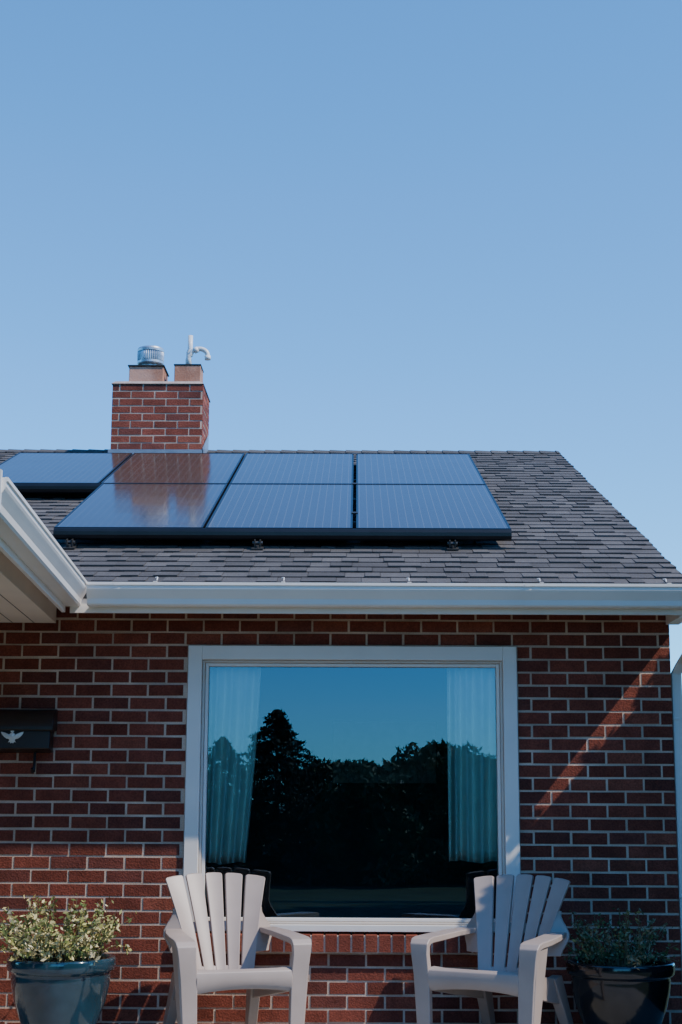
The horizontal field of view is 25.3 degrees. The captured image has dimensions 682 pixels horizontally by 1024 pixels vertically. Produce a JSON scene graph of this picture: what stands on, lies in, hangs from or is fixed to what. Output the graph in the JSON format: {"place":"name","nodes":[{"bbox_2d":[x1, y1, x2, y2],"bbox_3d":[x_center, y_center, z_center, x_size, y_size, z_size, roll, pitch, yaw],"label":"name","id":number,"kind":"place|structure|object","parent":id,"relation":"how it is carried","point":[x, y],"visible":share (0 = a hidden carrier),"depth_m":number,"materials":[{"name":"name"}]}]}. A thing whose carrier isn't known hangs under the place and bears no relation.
{"place":"outdoors","nodes":[
{"label":"outdoors","id":0,"kind":"place"},
{"bbox_2d":[0,894,132,1023],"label":"potted shrub","id":1,"kind":"object","parent":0,"point":[55,980],"visible":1,"depth_m":7.49,"materials":[{"name":"green plant"}]},
{"bbox_2d":[108,435,208,453],"bbox_3d":[-1.578,-0.560,13.242,0.850,0.360,0.570,0,-11,1],"label":"chimney flashing","id":2,"kind":"object","parent":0,"point":[203,450],"visible":0.31,"depth_m":13.07,"materials":[{"name":"grey metal"}]},
{"bbox_2d":[163,872,311,1023],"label":"adirondack chair","id":3,"kind":"object","parent":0,"point":[192,977],"visible":1,"depth_m":7.77,"materials":[{"name":"plastic"}]},
{"bbox_2d":[0,0,681,671],"label":"sky","id":4,"kind":"structure","parent":0,"point":[391,225],"materials":[{"name":"blue"}]},
{"bbox_2d":[410,874,573,1023],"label":"adirondack chair","id":5,"kind":"object","parent":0,"point":[529,985],"visible":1,"depth_m":7.71,"materials":[{"name":"plastic"}]},
{"bbox_2d":[565,908,678,1023],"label":"potted shrub","id":6,"kind":"object","parent":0,"point":[625,986],"visible":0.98,"depth_m":7.52,"materials":[{"name":"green plant"}]},
{"bbox_3d":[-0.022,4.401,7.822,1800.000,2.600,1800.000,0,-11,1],"label":"ground","id":7,"kind":"structure","parent":0,"visible":0},
{"bbox_2d":[0,469,64,622],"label":"porch roof","id":8,"kind":"structure","parent":7,"relation":"on","point":[27,595],"depth_m":7.56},
{"bbox_2d":[0,477,86,605],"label":"porch rain gutter","id":9,"kind":"object","parent":8,"relation":"attached to","point":[29,540],"visible":0.98,"depth_m":6.61,"materials":[{"name":"white metal"}]},
{"bbox_2d":[0,606,681,1023],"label":"wall mortar","id":10,"kind":"object","parent":7,"relation":"on","point":[182,820],"depth_m":8.36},
{"bbox_2d":[83,460,450,598],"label":"roof deck","id":11,"kind":"structure","parent":10,"relation":"on","point":[85,597],"depth_m":8.60,"materials":[{"name":"grey"}]},
{"bbox_2d":[111,381,210,448],"bbox_3d":[-1.591,-0.649,13.426,0.804,0.883,0.644,0,-11,1],"label":"chimney","id":12,"kind":"object","parent":11,"relation":"on","point":[189,383],"visible":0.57,"depth_m":13.16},
{"bbox_2d":[110,384,209,449],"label":"chimney bricks","id":13,"kind":"object","parent":12,"relation":"attached to","point":[166,409],"visible":0.77,"depth_m":13.14,"materials":[{"name":"red brick"}]},
{"bbox_2d":[128,364,203,382],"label":"chimney flues","id":14,"kind":"object","parent":12,"relation":"on","point":[188,372],"visible":0.72,"depth_m":13.32,"materials":[{"name":"beige ceramic"}]},
{"bbox_2d":[137,345,163,364],"bbox_3d":[-1.690,-1.361,13.500,0.239,0.208,0.239,0,-11,1],"label":"chimney vent cap","id":15,"kind":"object","parent":14,"relation":"on","point":[150,355],"visible":0.75,"depth_m":13.41,"materials":[{"name":"silver metal"}]},
{"bbox_2d":[185,335,210,363],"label":"chimney pvc pipes","id":16,"kind":"object","parent":14,"relation":"on","point":[191,351],"visible":1,"depth_m":13.42,"materials":[{"name":"white plastic"}]},
{"bbox_2d":[13,453,511,549],"bbox_3d":[-0.813,-0.131,10.729,3.692,1.329,3.244,0,-11,1],"label":"solar panel mounting","id":17,"kind":"object","parent":11,"relation":"on","point":[254,534],"visible":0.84,"depth_m":9.06,"materials":[{"name":"black metal"}]},
{"bbox_2d":[0,453,132,482],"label":"solar panel","id":18,"kind":"object","parent":17,"relation":"on","point":[59,468],"visible":0.77,"depth_m":11.63,"materials":[{"name":"blue glass"}]},
{"bbox_2d":[54,483,226,527],"bbox_3d":[-1.262,-0.036,9.954,0.890,0.645,1.655,0,-11,1],"label":"solar panel","id":19,"kind":"object","parent":17,"relation":"on","point":[119,505],"visible":0.97,"depth_m":9.84,"materials":[{"name":"blue glass"}]},
{"bbox_2d":[101,453,244,486],"bbox_3d":[-1.252,-0.325,11.655,0.905,0.614,1.571,0,-11,1],"label":"solar panel","id":20,"kind":"object","parent":17,"relation":"on","point":[179,468],"visible":0.79,"depth_m":11.58,"materials":[{"name":"blue glass"}]},
{"bbox_2d":[205,484,352,527],"bbox_3d":[-0.362,-0.033,9.945,0.880,0.645,1.655,0,-11,1],"label":"solar panel","id":21,"kind":"object","parent":17,"relation":"on","point":[284,505],"visible":1,"depth_m":9.84,"materials":[{"name":"blue glass"}]},
{"bbox_2d":[230,453,353,483],"bbox_3d":[-0.345,-0.322,11.646,0.880,0.614,1.571,0,-11,1],"label":"solar panel","id":22,"kind":"object","parent":17,"relation":"on","point":[295,468],"visible":0.79,"depth_m":11.54,"materials":[{"name":"blue glass"}]},
{"bbox_2d":[356,453,485,484],"bbox_3d":[0.579,-0.319,11.637,0.923,0.614,1.571,0,-11,1],"label":"solar panel","id":23,"kind":"object","parent":17,"relation":"on","point":[416,469],"visible":0.77,"depth_m":11.55,"materials":[{"name":"blue glass"}]},
{"bbox_2d":[356,484,510,528],"bbox_3d":[0.561,-0.030,9.936,0.923,0.645,1.655,0,-11,1],"label":"solar panel","id":24,"kind":"object","parent":17,"relation":"on","point":[425,506],"visible":1,"depth_m":9.82,"materials":[{"name":"glass"}]},
{"bbox_2d":[0,449,681,583],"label":"roof shingles","id":25,"kind":"object","parent":11,"relation":"on","point":[567,521],"visible":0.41,"depth_m":8.98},
{"bbox_2d":[70,599,681,624],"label":"fascia and soffit","id":26,"kind":"structure","parent":11,"relation":"attached to","point":[673,616],"depth_m":8.15,"materials":[{"name":"white paint"}]},
{"bbox_2d":[113,577,671,608],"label":"gutter hangers","id":27,"kind":"object","parent":11,"relation":"attached to","point":[117,598],"visible":0.92,"depth_m":8.06},
{"bbox_2d":[86,582,681,608],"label":"rain gutter","id":28,"kind":"object","parent":27,"relation":"attached to","point":[389,595],"visible":1,"depth_m":8.06,"materials":[{"name":"white metal"}]},
{"bbox_2d":[0,607,681,1023],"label":"brick courses","id":29,"kind":"object","parent":10,"relation":"on","point":[114,759],"visible":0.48,"depth_m":8.36,"materials":[{"name":"red brick"}]},
{"bbox_2d":[0,709,57,772],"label":"mailbox","id":30,"kind":"object","parent":29,"relation":"attached to","point":[27,730],"visible":1,"depth_m":8.32,"materials":[{"name":"black metal"}]},
{"bbox_2d":[183,645,519,932],"bbox_3d":[0.060,1.519,8.408,1.831,1.545,0.132,0,-11,1],"label":"window frame","id":31,"kind":"object","parent":10,"relation":"attached to","point":[203,659],"visible":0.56,"depth_m":8.42,"materials":[{"name":"white plastic"}]},
{"bbox_2d":[206,668,496,917],"bbox_3d":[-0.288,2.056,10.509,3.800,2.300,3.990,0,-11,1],"label":"window pane","id":32,"kind":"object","parent":31,"relation":"in","point":[349,813],"visible":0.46,"depth_m":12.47,"materials":[{"name":"clear glass"}]},
{"bbox_2d":[206,667,496,864],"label":"curtains","id":33,"kind":"object","parent":31,"relation":"attached to","point":[233,730],"visible":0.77,"depth_m":8.54,"materials":[{"name":"fabric"}]},
{"bbox_2d":[671,654,681,982],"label":"downspout","id":34,"kind":"object","parent":10,"relation":"attached to","point":[676,681],"visible":0.85,"depth_m":8.40,"materials":[{"name":"white metal"}]}
]}

